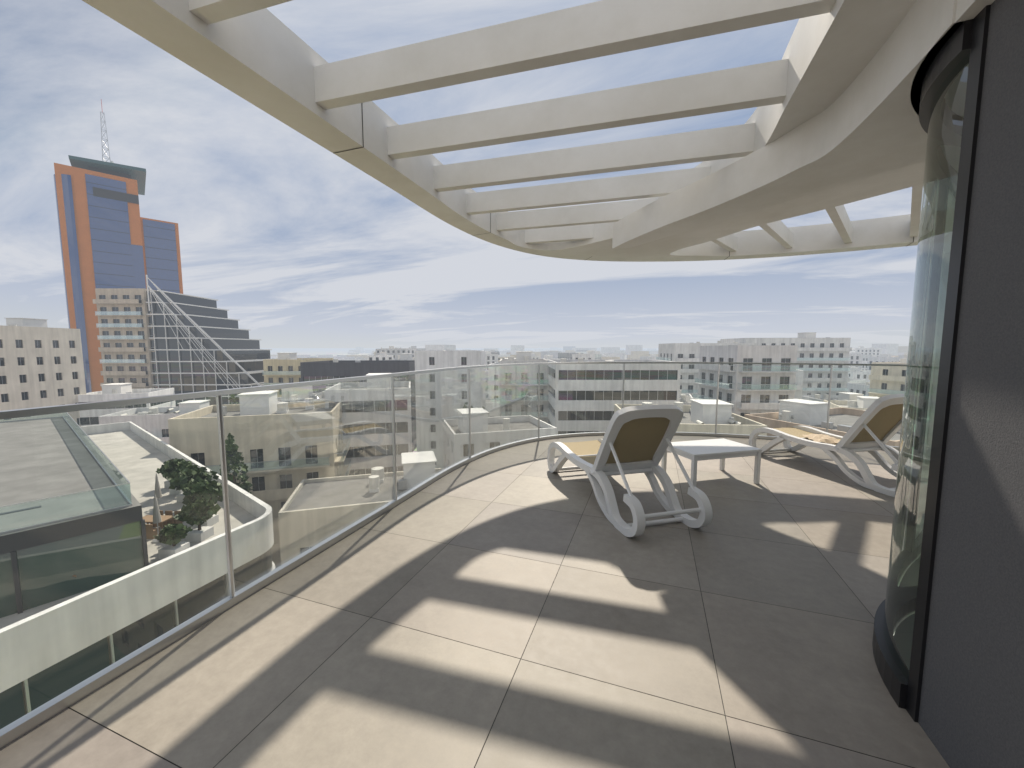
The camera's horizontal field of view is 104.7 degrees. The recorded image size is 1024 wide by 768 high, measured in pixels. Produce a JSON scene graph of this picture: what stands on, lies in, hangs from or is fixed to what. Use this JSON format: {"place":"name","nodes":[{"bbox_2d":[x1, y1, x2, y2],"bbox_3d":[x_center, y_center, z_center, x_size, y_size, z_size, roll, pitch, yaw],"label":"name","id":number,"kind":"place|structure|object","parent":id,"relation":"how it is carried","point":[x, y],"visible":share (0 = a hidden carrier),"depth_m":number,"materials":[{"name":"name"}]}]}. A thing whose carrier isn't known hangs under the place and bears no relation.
{"place":"outdoors","nodes":[
{"label":"outdoors","id":0,"kind":"place"},
{"bbox_2d":[260,348,656,451],"bbox_3d":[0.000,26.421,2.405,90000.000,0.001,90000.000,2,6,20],"label":"ground sheet","id":1,"kind":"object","parent":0,"point":[318,351],"visible":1,"depth_m":4299.65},
{"bbox_2d":[0,412,274,728],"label":"neighbour building","id":2,"kind":"structure","parent":1,"relation":"on","point":[96,577],"depth_m":18.56,"materials":[{"name":"white concrete"}]},
{"bbox_2d":[153,458,222,545],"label":"terrace shrubs","id":3,"kind":"object","parent":2,"relation":"on","point":[198,487],"visible":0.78,"depth_m":24.00,"materials":[{"name":"green plant"}]},
{"bbox_2d":[53,100,271,406],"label":"tower and terraces","id":4,"kind":"structure","parent":1,"relation":"on","point":[138,318],"depth_m":125.27,"materials":[{"name":"blue glass"}]},
{"bbox_2d":[219,393,488,493],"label":"street trees","id":5,"kind":"object","parent":1,"relation":"on","point":[231,447],"visible":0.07,"depth_m":38.89,"materials":[{"name":"green plant"}]},
{"bbox_2d":[0,318,851,568],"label":"city","id":6,"kind":"object","parent":1,"relation":"on","point":[318,472],"visible":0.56,"depth_m":65.53,"materials":[{"name":"beige concrete"}]},
{"bbox_2d":[78,354,907,633],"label":"city","id":7,"kind":"object","parent":1,"relation":"on","point":[848,409],"visible":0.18,"depth_m":72.76,"materials":[{"name":"white concrete"}]},
{"bbox_2d":[270,344,907,359],"bbox_3d":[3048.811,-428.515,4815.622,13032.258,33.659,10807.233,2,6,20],"label":"city","id":8,"kind":"object","parent":1,"relation":"on","point":[638,351],"visible":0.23,"depth_m":680.88,"materials":[{"name":"white concrete"}]},
{"bbox_2d":[338,346,903,381],"bbox_3d":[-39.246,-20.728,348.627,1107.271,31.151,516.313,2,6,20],"label":"city","id":9,"kind":"object","parent":1,"relation":"on","point":[860,355],"visible":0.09,"depth_m":247.93,"materials":[{"name":"white concrete"}]},
{"bbox_2d":[0,0,917,347],"label":"sky","id":10,"kind":"structure","parent":0,"point":[301,246],"materials":[{"name":"blue"}]},
{"bbox_2d":[68,438,913,767],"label":"terrace slab","id":11,"kind":"structure","parent":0,"point":[534,626],"depth_m":2.02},
{"bbox_2d":[0,362,906,748],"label":"glass balustrade","id":12,"kind":"object","parent":11,"relation":"on","point":[48,710],"visible":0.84,"depth_m":2.32,"materials":[{"name":"silver metal"}]},
{"bbox_2d":[0,435,949,767],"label":"terrace tiles","id":13,"kind":"object","parent":11,"relation":"on","point":[370,693],"visible":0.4,"depth_m":2.04,"materials":[{"name":"beige tile"}]},
{"bbox_2d":[547,405,711,536],"bbox_3d":[1.042,0.646,4.079,0.728,1.045,2.025,-1,5,-15],"label":"sun lounger","id":14,"kind":"object","parent":11,"relation":"on","point":[636,439],"visible":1,"depth_m":3.60,"materials":[{"name":"white plastic"}]},
{"bbox_2d":[661,438,761,486],"bbox_3d":[2.300,0.917,4.602,0.900,0.400,0.560,-1,5,-15],"label":"side table","id":15,"kind":"object","parent":11,"relation":"on","point":[695,451],"visible":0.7,"depth_m":4.45,"materials":[{"name":"white plastic"}]},
{"bbox_2d":[749,394,903,496],"bbox_3d":[4.076,0.570,4.919,0.728,1.045,2.025,-1,5,-13],"label":"sun lounger","id":16,"kind":"object","parent":11,"relation":"on","point":[874,428],"visible":0.65,"depth_m":4.56,"materials":[{"name":"white plastic"}]},
{"bbox_2d":[803,434,838,443],"bbox_3d":[4.000,0.689,5.083,0.300,0.066,0.420,1,5,15],"label":"cushion","id":17,"kind":"object","parent":16,"relation":"on","point":[823,438],"visible":0.96,"depth_m":5.00,"materials":[{"name":"beige fabric"}]},
{"bbox_2d":[872,0,1023,767],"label":"penthouse walls","id":18,"kind":"structure","parent":11,"relation":"on","point":[949,657],"depth_m":1.38,"materials":[{"name":"black metal"}]},
{"bbox_2d":[82,0,924,261],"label":"pergola frame","id":19,"kind":"object","parent":18,"relation":"on","point":[266,60],"visible":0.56,"depth_m":2.60,"materials":[{"name":"white paint"}]},
{"bbox_2d":[189,0,922,259],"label":"pergola slats","id":20,"kind":"object","parent":19,"relation":"attached to","point":[601,28],"visible":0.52,"depth_m":2.64,"materials":[{"name":"white paint"}]},
{"bbox_2d":[612,0,994,248],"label":"soffit","id":21,"kind":"structure","parent":18,"relation":"on","point":[866,123],"depth_m":2.53,"materials":[{"name":"white paint"}]},
{"bbox_2d":[883,98,960,635],"bbox_3d":[3.921,0.046,1.315,4.371,2.530,1.050,2,6,20],"label":"curved glass","id":22,"kind":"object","parent":18,"relation":"attached to","point":[942,158],"depth_m":2.12,"materials":[{"name":"clear glass"}]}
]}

